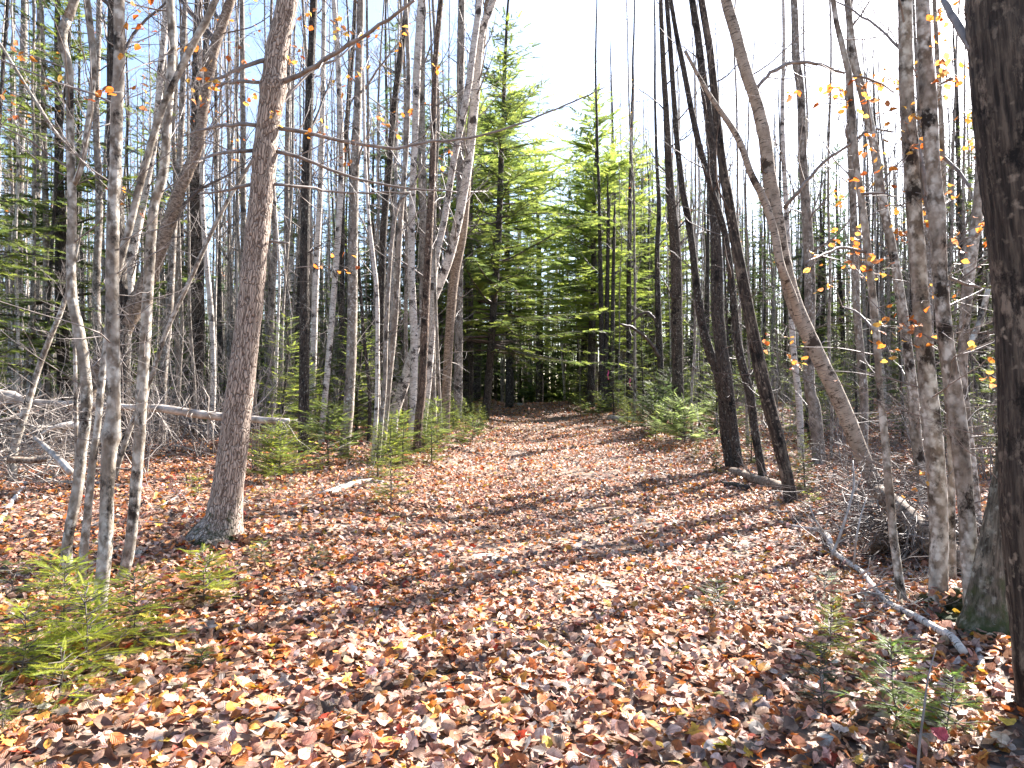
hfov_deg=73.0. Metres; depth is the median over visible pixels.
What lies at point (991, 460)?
bare shrub
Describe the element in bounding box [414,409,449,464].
fir tree
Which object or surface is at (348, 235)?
sapling tree
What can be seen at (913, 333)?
sapling tree
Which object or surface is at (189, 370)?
sapling tree
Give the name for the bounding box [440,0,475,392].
maple tree
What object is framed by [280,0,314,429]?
sapling tree
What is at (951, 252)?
maple tree
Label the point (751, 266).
hemlock tree
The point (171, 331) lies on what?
birch tree
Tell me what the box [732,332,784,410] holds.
bare shrub
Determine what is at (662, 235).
cedar tree
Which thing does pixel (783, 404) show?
bare shrub
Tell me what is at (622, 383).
fir tree
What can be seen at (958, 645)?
fallen branch
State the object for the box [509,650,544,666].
fallen stick
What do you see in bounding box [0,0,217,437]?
hemlock tree
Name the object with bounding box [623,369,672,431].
bare shrub
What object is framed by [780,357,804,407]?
bare shrub
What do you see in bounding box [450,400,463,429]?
fir tree
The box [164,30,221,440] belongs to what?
sapling tree
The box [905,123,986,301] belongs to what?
pine tree
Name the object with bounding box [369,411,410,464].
fir tree
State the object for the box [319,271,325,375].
sapling tree
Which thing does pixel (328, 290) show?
sapling tree
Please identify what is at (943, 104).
sapling tree
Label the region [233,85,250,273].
maple tree
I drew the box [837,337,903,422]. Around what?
bare shrub
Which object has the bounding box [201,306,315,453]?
bare shrub
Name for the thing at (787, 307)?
sapling tree
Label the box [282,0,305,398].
sapling tree
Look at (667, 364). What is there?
fir tree
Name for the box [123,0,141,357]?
sapling tree
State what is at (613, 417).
fallen log
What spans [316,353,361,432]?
bare shrub
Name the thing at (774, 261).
pine tree
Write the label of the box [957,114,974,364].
sapling tree
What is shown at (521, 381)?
spruce tree
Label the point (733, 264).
birch tree
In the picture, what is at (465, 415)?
fir tree
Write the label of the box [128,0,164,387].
maple tree
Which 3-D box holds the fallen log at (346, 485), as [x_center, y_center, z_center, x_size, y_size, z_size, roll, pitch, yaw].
[-1.999,1.192,8.749,0.911,0.827,1.891,0,-1,-7]
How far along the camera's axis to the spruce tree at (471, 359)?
26.97 m
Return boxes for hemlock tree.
[0,0,105,393]
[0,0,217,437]
[0,55,92,372]
[78,69,238,394]
[204,134,325,376]
[258,146,345,410]
[317,99,452,408]
[317,153,377,379]
[345,0,651,418]
[345,109,496,388]
[361,52,540,397]
[445,244,518,369]
[522,216,576,391]
[564,150,687,401]
[632,198,692,394]
[701,195,802,391]
[764,152,880,402]
[833,164,906,402]
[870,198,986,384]
[882,95,996,414]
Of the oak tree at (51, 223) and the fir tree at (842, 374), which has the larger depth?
the oak tree at (51, 223)
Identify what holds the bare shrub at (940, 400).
on the ground
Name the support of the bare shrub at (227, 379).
on the ground
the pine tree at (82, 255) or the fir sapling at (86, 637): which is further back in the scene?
the pine tree at (82, 255)
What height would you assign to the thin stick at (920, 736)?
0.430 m
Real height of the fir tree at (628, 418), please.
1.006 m
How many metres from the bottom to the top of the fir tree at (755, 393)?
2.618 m
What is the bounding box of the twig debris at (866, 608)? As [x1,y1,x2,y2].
[0,432,990,629]
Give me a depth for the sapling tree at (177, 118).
22.23 m
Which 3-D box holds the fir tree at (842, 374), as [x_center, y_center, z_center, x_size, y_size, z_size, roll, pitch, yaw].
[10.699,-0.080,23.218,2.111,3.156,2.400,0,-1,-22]
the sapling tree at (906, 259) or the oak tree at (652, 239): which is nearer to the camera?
the sapling tree at (906, 259)
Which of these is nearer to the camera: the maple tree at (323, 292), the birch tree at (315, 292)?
the birch tree at (315, 292)
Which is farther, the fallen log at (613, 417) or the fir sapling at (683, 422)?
the fallen log at (613, 417)
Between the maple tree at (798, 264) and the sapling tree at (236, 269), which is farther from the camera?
the maple tree at (798, 264)
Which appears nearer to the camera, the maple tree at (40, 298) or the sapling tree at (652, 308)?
the sapling tree at (652, 308)
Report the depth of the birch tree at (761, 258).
46.47 m
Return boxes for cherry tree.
[58,0,308,457]
[380,0,487,454]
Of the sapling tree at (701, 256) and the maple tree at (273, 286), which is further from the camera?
the sapling tree at (701, 256)
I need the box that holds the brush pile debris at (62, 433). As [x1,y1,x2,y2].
[0,367,221,487]
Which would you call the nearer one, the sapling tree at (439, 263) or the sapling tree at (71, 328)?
the sapling tree at (439, 263)
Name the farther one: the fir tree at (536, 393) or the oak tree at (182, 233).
the fir tree at (536, 393)
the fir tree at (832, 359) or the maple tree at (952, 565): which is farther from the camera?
the fir tree at (832, 359)
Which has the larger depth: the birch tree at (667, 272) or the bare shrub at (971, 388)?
the birch tree at (667, 272)
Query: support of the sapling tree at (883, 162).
on the ground
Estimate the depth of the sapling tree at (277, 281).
20.56 m
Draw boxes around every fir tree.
[0,271,52,392]
[0,370,20,436]
[36,355,56,397]
[55,304,88,392]
[130,291,186,424]
[138,0,247,421]
[153,276,205,403]
[183,313,225,430]
[224,324,267,427]
[250,313,333,450]
[252,320,267,411]
[255,292,280,399]
[262,307,298,414]
[263,359,296,416]
[297,337,338,412]
[298,278,365,422]
[314,318,395,438]
[330,289,374,420]
[354,326,394,431]
[360,422,401,478]
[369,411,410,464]
[372,333,409,413]
[373,298,419,423]
[383,410,426,467]
[385,408,418,454]
[412,402,442,438]
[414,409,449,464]
[421,414,432,445]
[422,403,447,443]
[431,292,475,416]
[434,406,449,439]
[442,302,484,404]
[450,394,465,427]
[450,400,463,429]
[455,397,477,431]
[467,395,477,415]
[469,403,478,423]
[474,402,489,426]
[522,341,552,401]
[557,369,574,402]
[568,352,598,405]
[568,354,583,402]
[595,333,631,414]
[614,361,631,399]
[614,376,624,408]
[615,395,629,422]
[619,307,656,411]
[620,399,633,425]
[626,348,657,410]
[629,403,637,421]
[631,277,689,401]
[633,399,648,423]
[645,406,664,441]
[653,339,671,395]
[676,341,744,435]
[683,328,712,426]
[684,366,702,404]
[692,439,700,455]
[706,441,724,472]
[732,352,744,401]
[734,309,781,413]
[736,356,762,414]
[740,416,769,462]
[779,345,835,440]
[788,339,828,426]
[790,434,821,487]
[815,336,872,420]
[815,373,828,412]
[820,301,889,422]
[820,354,849,401]
[838,310,859,401]
[854,369,877,414]
[870,307,922,441]
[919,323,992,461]
[945,344,997,464]
[971,353,978,405]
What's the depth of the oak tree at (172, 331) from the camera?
39.21 m
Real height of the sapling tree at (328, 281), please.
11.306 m
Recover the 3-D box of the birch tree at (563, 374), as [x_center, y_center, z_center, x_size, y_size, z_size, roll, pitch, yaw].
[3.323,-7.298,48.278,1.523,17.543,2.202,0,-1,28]
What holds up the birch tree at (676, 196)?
on the ground
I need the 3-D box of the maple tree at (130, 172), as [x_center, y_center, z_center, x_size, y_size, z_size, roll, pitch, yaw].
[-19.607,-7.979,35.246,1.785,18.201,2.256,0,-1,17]
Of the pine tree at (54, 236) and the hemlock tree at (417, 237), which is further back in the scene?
the pine tree at (54, 236)
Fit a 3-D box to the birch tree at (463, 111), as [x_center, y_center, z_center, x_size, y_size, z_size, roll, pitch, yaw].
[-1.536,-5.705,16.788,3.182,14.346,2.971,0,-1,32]
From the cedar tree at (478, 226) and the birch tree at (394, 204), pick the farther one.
the cedar tree at (478, 226)
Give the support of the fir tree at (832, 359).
on the ground
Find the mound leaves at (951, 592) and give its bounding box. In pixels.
[899,577,962,620]
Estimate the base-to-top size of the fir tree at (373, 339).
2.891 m
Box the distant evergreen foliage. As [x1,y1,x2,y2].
[0,236,984,403]
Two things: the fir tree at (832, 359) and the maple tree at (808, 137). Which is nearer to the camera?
the fir tree at (832, 359)
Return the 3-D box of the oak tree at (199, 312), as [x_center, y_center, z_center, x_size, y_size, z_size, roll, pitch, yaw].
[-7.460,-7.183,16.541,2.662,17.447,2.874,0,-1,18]
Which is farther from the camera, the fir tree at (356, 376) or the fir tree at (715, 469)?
the fir tree at (356, 376)
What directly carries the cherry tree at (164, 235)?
on the ground
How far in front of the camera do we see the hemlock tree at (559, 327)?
61.66 m
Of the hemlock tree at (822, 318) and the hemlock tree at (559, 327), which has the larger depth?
the hemlock tree at (559, 327)
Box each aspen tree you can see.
[0,0,63,392]
[0,0,93,424]
[186,0,282,385]
[236,2,323,427]
[305,0,443,422]
[599,0,658,409]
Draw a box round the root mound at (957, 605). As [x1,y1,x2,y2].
[914,587,962,623]
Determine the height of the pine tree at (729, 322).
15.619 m
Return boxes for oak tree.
[43,0,185,454]
[47,101,55,357]
[123,0,250,438]
[133,82,146,266]
[154,2,227,402]
[163,151,188,397]
[204,10,247,400]
[259,0,360,454]
[271,37,301,353]
[276,0,341,355]
[366,0,429,373]
[402,18,429,355]
[439,42,455,247]
[594,20,639,397]
[620,67,641,288]
[638,104,656,397]
[646,139,663,372]
[661,103,677,393]
[682,140,726,400]
[682,192,702,384]
[710,132,741,335]
[747,130,767,399]
[752,56,800,402]
[790,168,799,263]
[800,125,838,393]
[861,102,886,391]
[870,76,901,380]
[874,149,914,369]
[941,0,991,411]
[965,141,996,408]
[974,233,988,397]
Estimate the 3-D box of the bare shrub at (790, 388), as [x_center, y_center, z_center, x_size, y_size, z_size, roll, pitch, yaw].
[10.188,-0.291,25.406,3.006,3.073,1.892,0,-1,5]
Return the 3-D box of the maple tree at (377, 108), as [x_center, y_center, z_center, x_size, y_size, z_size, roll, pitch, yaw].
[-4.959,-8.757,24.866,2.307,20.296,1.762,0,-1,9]
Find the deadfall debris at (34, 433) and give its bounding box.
[0,377,268,470]
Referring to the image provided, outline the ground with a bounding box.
[0,398,1023,767]
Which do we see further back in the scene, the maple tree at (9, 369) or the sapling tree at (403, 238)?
the sapling tree at (403, 238)
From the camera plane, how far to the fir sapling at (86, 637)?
3.45 m
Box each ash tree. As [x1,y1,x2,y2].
[343,56,413,459]
[353,0,438,460]
[362,117,439,461]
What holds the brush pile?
on the ground
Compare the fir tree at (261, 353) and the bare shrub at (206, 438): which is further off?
the fir tree at (261, 353)
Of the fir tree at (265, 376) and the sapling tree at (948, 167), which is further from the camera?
the sapling tree at (948, 167)
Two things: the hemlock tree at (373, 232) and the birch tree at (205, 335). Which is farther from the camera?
the birch tree at (205, 335)
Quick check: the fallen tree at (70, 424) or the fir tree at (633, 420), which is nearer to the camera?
the fallen tree at (70, 424)
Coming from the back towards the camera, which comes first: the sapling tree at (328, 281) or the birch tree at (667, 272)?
the birch tree at (667, 272)
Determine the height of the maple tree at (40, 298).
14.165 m
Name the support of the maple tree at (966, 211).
on the ground
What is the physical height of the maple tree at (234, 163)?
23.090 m
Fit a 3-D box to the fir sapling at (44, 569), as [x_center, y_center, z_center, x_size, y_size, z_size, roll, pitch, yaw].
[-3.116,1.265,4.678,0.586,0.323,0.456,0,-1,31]
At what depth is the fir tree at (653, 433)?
18.55 m
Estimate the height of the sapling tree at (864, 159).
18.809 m
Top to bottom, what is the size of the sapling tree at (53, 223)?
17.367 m
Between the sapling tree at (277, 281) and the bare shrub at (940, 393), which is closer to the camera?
the bare shrub at (940, 393)
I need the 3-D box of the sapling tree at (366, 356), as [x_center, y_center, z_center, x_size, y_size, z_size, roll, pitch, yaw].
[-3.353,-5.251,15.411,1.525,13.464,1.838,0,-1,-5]
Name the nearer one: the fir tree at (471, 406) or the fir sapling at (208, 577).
the fir sapling at (208, 577)
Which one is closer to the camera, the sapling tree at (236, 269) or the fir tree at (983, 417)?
the fir tree at (983, 417)
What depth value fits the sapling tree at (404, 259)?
22.42 m
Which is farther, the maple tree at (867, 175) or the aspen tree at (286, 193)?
the maple tree at (867, 175)
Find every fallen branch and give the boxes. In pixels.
[0,435,99,491]
[0,441,128,487]
[0,487,25,522]
[2,505,140,559]
[143,471,210,505]
[760,447,967,655]
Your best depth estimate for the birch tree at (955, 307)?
30.22 m
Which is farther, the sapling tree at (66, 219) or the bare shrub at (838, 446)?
the sapling tree at (66, 219)
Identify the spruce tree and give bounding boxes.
[0,112,53,366]
[151,121,224,370]
[331,20,445,402]
[380,0,451,377]
[428,0,504,419]
[436,0,493,411]
[480,203,505,398]
[495,186,550,402]
[547,195,598,388]
[669,150,751,402]
[731,165,788,383]
[765,155,852,385]
[892,106,987,405]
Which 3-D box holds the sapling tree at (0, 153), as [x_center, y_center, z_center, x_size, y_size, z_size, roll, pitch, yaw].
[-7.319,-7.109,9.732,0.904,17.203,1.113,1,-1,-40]
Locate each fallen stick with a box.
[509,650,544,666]
[973,635,984,665]
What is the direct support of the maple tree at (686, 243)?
on the ground
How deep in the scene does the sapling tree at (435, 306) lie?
16.40 m
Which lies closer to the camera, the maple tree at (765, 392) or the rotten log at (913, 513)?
the rotten log at (913, 513)
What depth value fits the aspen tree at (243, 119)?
20.04 m
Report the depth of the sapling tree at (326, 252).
27.35 m
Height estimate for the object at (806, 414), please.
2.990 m
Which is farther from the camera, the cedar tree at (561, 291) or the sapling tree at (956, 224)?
the cedar tree at (561, 291)
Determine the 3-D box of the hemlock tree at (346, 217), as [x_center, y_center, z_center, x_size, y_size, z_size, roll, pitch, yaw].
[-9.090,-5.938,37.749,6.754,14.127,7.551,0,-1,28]
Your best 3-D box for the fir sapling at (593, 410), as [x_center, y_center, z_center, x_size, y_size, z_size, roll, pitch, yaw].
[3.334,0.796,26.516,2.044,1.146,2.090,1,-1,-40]
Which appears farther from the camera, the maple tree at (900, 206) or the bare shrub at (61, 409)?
the maple tree at (900, 206)
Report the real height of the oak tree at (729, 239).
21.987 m
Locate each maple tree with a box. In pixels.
[0,0,23,283]
[0,0,76,421]
[0,0,210,613]
[0,0,293,575]
[0,1,30,412]
[1,0,319,583]
[4,0,258,583]
[10,0,102,441]
[30,112,83,361]
[32,0,150,444]
[40,277,41,331]
[78,10,147,402]
[122,59,139,375]
[123,0,193,432]
[125,69,166,335]
[126,0,629,547]
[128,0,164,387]
[128,71,136,282]
[129,0,250,444]
[129,58,148,384]
[135,1,187,374]
[138,0,186,334]
[205,0,254,370]
[205,14,234,371]
[206,12,227,343]
[207,0,251,384]
[213,22,251,340]
[215,58,234,305]
[221,155,227,381]
[225,8,250,251]
[233,1,331,428]
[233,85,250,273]
[238,0,296,428]
[246,0,294,409]
[276,0,337,423]
[282,0,396,410]
[282,103,298,390]
[305,0,412,455]
[312,116,331,394]
[313,74,345,392]
[323,0,347,400]
[326,35,347,338]
[345,0,395,403]
[371,0,430,426]
[396,0,466,422]
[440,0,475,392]
[565,0,640,411]
[600,0,694,422]
[611,69,628,401]
[616,0,650,416]
[622,0,763,468]
[630,0,804,475]
[632,0,707,431]
[635,60,650,400]
[635,86,652,394]
[641,76,664,350]
[648,0,780,466]
[662,61,692,328]
[680,100,692,385]
[684,175,703,371]
[686,134,703,361]
[692,0,797,503]
[722,137,739,361]
[727,162,748,394]
[728,0,963,602]
[735,81,755,355]
[735,127,744,347]
[751,137,785,394]
[759,111,782,400]
[760,223,770,322]
[766,57,782,312]
[770,109,780,372]
[776,159,801,377]
[787,0,919,467]
[788,0,812,377]
[794,0,997,604]
[807,52,815,268]
[807,79,826,339]
[813,93,849,359]
[823,0,997,611]
[825,247,845,367]
[830,26,865,401]
[830,89,852,378]
[838,2,884,377]
[843,0,973,503]
[847,0,996,588]
[847,12,879,404]
[850,67,871,327]
[859,6,902,410]
[866,44,896,392]
[871,3,982,429]
[880,107,899,389]
[883,0,948,425]
[883,36,916,413]
[883,139,898,385]
[890,126,907,357]
[891,131,906,358]
[891,148,903,353]
[933,1,984,423]
[954,123,986,399]
[955,182,975,341]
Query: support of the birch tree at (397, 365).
on the ground
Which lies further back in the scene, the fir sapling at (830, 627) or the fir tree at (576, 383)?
the fir tree at (576, 383)
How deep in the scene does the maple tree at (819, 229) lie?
41.20 m
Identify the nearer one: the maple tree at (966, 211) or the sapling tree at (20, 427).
the sapling tree at (20, 427)
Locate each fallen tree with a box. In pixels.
[0,357,318,452]
[41,384,90,442]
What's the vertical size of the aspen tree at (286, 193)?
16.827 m
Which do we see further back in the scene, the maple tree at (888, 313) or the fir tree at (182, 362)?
the maple tree at (888, 313)
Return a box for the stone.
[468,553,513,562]
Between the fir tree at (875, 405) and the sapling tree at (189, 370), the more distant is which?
the fir tree at (875, 405)
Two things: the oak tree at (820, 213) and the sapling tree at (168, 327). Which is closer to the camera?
the sapling tree at (168, 327)
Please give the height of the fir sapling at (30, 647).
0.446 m
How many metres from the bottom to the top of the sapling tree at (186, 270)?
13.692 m
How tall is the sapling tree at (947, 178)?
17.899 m
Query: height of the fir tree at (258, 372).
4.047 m
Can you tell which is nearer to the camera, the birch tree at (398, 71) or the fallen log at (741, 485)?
the fallen log at (741, 485)
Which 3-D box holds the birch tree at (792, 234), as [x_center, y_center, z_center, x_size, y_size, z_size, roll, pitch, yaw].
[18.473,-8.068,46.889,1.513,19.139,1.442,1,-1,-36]
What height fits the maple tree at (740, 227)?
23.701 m
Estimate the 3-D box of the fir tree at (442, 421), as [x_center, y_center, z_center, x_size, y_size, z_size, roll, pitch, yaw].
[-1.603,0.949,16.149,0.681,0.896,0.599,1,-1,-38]
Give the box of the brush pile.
[813,452,987,578]
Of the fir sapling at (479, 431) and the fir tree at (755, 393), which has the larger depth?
the fir tree at (755, 393)
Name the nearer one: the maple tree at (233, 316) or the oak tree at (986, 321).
the maple tree at (233, 316)
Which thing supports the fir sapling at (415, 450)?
on the ground
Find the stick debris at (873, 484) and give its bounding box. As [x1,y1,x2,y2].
[738,418,946,552]
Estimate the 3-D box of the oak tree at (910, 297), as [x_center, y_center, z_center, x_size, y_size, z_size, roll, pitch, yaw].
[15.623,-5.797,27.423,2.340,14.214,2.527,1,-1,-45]
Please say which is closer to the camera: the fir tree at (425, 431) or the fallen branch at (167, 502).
the fallen branch at (167, 502)
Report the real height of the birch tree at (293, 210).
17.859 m
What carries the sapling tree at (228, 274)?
on the ground
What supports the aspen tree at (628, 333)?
on the ground
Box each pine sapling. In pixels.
[0,560,42,598]
[238,537,281,565]
[297,543,336,568]
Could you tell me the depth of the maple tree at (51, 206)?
27.59 m
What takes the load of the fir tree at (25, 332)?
on the ground
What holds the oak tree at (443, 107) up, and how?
on the ground
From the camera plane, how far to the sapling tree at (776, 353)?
28.70 m
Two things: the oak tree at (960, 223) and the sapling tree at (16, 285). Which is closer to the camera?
the sapling tree at (16, 285)
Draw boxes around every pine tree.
[28,89,106,319]
[28,161,85,320]
[84,171,164,362]
[204,192,239,313]
[312,179,335,365]
[643,199,691,383]
[710,195,770,348]
[749,173,797,372]
[793,141,883,394]
[879,183,907,385]
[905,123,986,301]
[941,0,1023,707]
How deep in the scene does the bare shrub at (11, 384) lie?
11.15 m
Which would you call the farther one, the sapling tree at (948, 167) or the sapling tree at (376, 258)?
the sapling tree at (948, 167)
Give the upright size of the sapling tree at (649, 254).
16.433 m
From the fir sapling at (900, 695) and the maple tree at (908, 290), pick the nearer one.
the fir sapling at (900, 695)
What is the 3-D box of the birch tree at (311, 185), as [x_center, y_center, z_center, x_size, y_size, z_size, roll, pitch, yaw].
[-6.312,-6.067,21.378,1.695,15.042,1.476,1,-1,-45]
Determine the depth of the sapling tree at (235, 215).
25.75 m
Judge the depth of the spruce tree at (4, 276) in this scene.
34.12 m
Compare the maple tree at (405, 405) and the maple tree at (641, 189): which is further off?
the maple tree at (641, 189)
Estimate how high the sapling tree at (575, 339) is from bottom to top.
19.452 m
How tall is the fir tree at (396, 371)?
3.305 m
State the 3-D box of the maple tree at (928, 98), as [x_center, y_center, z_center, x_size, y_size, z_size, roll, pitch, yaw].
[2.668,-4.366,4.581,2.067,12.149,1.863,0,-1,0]
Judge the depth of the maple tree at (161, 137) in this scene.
22.18 m
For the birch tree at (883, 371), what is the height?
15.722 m
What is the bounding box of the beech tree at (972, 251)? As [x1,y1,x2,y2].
[930,16,994,522]
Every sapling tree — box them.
[0,0,31,421]
[0,0,39,437]
[0,0,59,309]
[0,42,124,460]
[0,63,18,343]
[6,0,40,407]
[6,0,65,447]
[6,92,31,372]
[7,223,88,481]
[20,8,88,440]
[46,1,106,339]
[51,30,81,380]
[52,61,84,356]
[64,20,73,398]
[74,79,86,313]
[79,27,104,424]
[115,128,252,477]
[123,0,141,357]
[123,32,158,356]
[144,0,171,425]
[149,1,172,368]
[160,2,186,358]
[160,72,212,434]
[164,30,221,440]
[165,83,191,347]
[169,4,187,349]
[182,188,209,406]
[205,11,246,423]
[205,194,210,397]
[207,17,232,393]
[207,101,240,425]
[209,0,233,411]
[214,1,249,364]
[220,5,240,323]
[221,198,227,334]
[223,199,238,320]
[224,67,236,312]
[226,96,249,321]
[264,105,297,361]
[265,156,310,437]
[273,17,302,427]
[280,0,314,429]
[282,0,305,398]
[310,177,337,407]
[312,122,319,401]
[314,23,338,380]
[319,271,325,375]
[320,100,334,357]
[321,2,348,354]
[326,0,394,442]
[326,99,346,403]
[331,273,345,401]
[345,104,352,317]
[357,44,370,368]
[357,164,408,421]
[362,80,395,402]
[374,0,418,364]
[393,83,409,397]
[398,136,408,366]
[402,179,418,323]
[418,0,461,437]
[425,93,441,415]
[463,257,472,409]
[568,171,580,403]
[569,147,580,393]
[609,136,630,410]
[617,126,632,402]
[625,108,641,400]
[631,217,644,397]
[640,227,661,380]
[645,130,654,399]
[649,221,655,382]
[662,163,669,402]
[672,0,724,441]
[683,140,702,409]
[683,157,698,394]
[685,145,709,418]
[696,181,711,404]
[705,0,744,373]
[707,90,732,360]
[722,0,770,432]
[729,13,764,447]
[747,179,754,290]
[757,88,777,411]
[765,142,784,407]
[772,113,793,402]
[781,0,825,394]
[814,0,859,458]
[824,206,844,365]
[830,204,838,363]
[834,167,848,338]
[853,0,898,412]
[859,28,885,409]
[861,50,904,387]
[863,189,871,349]
[878,212,891,397]
[879,8,895,330]
[883,83,897,374]
[884,92,905,417]
[889,34,901,401]
[896,91,921,424]
[897,174,905,289]
[897,200,915,366]
[938,11,955,383]
[943,67,947,170]
[944,38,985,419]
[946,34,958,350]
[950,34,992,390]
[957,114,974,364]
[977,248,992,409]
[980,340,995,417]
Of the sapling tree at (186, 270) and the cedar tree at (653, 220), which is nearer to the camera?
the sapling tree at (186, 270)
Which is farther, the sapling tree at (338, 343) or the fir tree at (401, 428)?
the sapling tree at (338, 343)
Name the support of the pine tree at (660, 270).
on the ground
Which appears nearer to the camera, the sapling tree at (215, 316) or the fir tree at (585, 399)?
the sapling tree at (215, 316)
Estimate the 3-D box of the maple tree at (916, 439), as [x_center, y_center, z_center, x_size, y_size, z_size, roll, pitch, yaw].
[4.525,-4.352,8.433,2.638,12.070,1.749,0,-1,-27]
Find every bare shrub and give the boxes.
[0,325,48,438]
[0,342,62,445]
[0,343,40,426]
[19,313,175,434]
[20,387,73,453]
[28,369,105,456]
[37,331,104,461]
[39,265,191,472]
[63,275,237,445]
[124,285,294,458]
[124,306,222,452]
[133,295,221,431]
[151,300,325,443]
[168,333,224,433]
[188,305,310,467]
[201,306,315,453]
[255,333,346,430]
[264,327,342,421]
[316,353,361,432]
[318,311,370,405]
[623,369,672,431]
[680,333,769,450]
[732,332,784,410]
[740,350,786,431]
[742,335,806,443]
[768,352,818,413]
[770,325,875,431]
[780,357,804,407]
[782,375,838,439]
[797,332,904,473]
[802,337,858,428]
[824,367,868,430]
[832,333,872,411]
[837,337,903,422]
[838,389,892,451]
[865,302,995,463]
[871,312,997,460]
[893,319,994,457]
[908,375,996,478]
[936,348,991,425]
[938,282,996,447]
[941,346,996,480]
[955,307,996,425]
[974,407,993,465]
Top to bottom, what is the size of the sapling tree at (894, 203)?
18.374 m
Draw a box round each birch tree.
[0,0,9,322]
[80,0,207,386]
[149,151,174,397]
[172,0,233,443]
[204,281,208,394]
[226,0,355,437]
[233,96,239,312]
[278,36,299,281]
[282,0,388,443]
[284,48,302,323]
[291,95,298,307]
[294,1,336,374]
[298,0,346,363]
[328,0,420,435]
[360,0,483,437]
[372,0,412,355]
[377,0,499,435]
[381,54,417,411]
[389,0,508,434]
[398,0,514,434]
[552,191,567,399]
[595,63,620,351]
[622,119,640,399]
[653,0,905,493]
[653,12,690,404]
[660,49,670,368]
[674,20,718,407]
[727,151,737,398]
[752,0,810,456]
[752,174,770,319]
[761,0,886,465]
[766,245,782,401]
[782,128,792,397]
[787,64,815,388]
[789,206,802,401]
[790,130,799,333]
[816,81,835,397]
[846,35,875,331]
[861,63,895,406]
[884,104,904,403]
[934,37,956,366]
[952,56,970,350]
[970,126,978,397]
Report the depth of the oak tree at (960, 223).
26.38 m
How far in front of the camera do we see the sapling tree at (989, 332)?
28.01 m
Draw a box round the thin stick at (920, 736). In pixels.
[916,648,936,767]
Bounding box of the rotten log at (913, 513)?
[866,480,960,570]
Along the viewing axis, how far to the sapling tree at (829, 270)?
16.53 m
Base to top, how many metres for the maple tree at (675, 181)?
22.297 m
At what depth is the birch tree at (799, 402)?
15.78 m
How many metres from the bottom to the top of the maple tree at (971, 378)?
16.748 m
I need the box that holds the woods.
[0,84,989,402]
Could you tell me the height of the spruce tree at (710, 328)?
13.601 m
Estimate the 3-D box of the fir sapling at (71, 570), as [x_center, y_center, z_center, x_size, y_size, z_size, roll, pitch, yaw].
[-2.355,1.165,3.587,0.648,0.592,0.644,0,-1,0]
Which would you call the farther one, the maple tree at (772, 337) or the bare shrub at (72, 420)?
the maple tree at (772, 337)
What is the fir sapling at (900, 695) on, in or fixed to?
on the ground
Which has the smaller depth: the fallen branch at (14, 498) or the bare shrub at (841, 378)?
the fallen branch at (14, 498)
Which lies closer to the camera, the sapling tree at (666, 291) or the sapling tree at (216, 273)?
the sapling tree at (216, 273)
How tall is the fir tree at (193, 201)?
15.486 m
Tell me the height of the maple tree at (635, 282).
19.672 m
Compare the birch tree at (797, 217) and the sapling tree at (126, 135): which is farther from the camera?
the birch tree at (797, 217)
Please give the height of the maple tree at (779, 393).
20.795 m
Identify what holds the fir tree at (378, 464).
on the ground
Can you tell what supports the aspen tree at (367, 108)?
on the ground
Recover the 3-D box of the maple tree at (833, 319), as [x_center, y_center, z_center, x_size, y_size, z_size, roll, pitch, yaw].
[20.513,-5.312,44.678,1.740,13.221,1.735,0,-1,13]
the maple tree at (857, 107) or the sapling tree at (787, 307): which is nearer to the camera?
the maple tree at (857, 107)
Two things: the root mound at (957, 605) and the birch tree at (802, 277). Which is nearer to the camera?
the root mound at (957, 605)
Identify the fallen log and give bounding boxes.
[6,452,67,488]
[317,449,383,497]
[607,415,634,420]
[721,481,751,490]
[729,452,782,490]
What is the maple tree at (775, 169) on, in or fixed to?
on the ground
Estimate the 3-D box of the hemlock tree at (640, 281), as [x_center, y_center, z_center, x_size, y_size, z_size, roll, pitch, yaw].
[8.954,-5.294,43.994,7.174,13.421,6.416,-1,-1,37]
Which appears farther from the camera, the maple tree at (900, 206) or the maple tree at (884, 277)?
the maple tree at (884, 277)
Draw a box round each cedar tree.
[397,91,549,402]
[418,90,560,400]
[438,43,590,407]
[483,135,590,402]
[511,82,666,407]
[523,136,654,400]
[545,135,668,403]
[570,127,700,400]
[641,159,725,383]
[878,266,1010,640]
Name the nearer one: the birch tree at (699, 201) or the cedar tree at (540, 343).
the birch tree at (699, 201)
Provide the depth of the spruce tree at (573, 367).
56.03 m
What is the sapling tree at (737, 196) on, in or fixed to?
on the ground
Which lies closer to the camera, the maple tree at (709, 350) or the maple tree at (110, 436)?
the maple tree at (110, 436)
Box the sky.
[0,0,982,389]
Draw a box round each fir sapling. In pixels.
[0,550,134,665]
[0,596,78,689]
[0,672,29,732]
[6,635,110,714]
[11,546,87,597]
[20,571,146,678]
[61,560,195,657]
[161,543,257,604]
[180,643,227,668]
[183,467,210,495]
[246,418,335,483]
[255,463,287,497]
[257,397,386,464]
[284,357,342,430]
[368,439,417,507]
[370,409,443,456]
[410,395,470,447]
[446,413,501,442]
[565,394,594,416]
[570,390,623,418]
[612,380,686,431]
[634,367,697,420]
[643,392,719,443]
[683,575,756,617]
[693,392,744,430]
[784,642,851,711]
[789,568,856,607]
[791,593,868,661]
[799,488,821,505]
[824,626,965,746]
[896,662,996,738]
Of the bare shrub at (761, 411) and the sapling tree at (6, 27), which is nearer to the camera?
the sapling tree at (6, 27)
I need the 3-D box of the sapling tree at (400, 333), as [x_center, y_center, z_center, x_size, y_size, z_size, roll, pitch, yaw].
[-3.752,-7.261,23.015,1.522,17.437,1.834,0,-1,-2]
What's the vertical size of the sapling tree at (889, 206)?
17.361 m
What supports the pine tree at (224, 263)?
on the ground
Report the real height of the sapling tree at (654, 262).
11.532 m

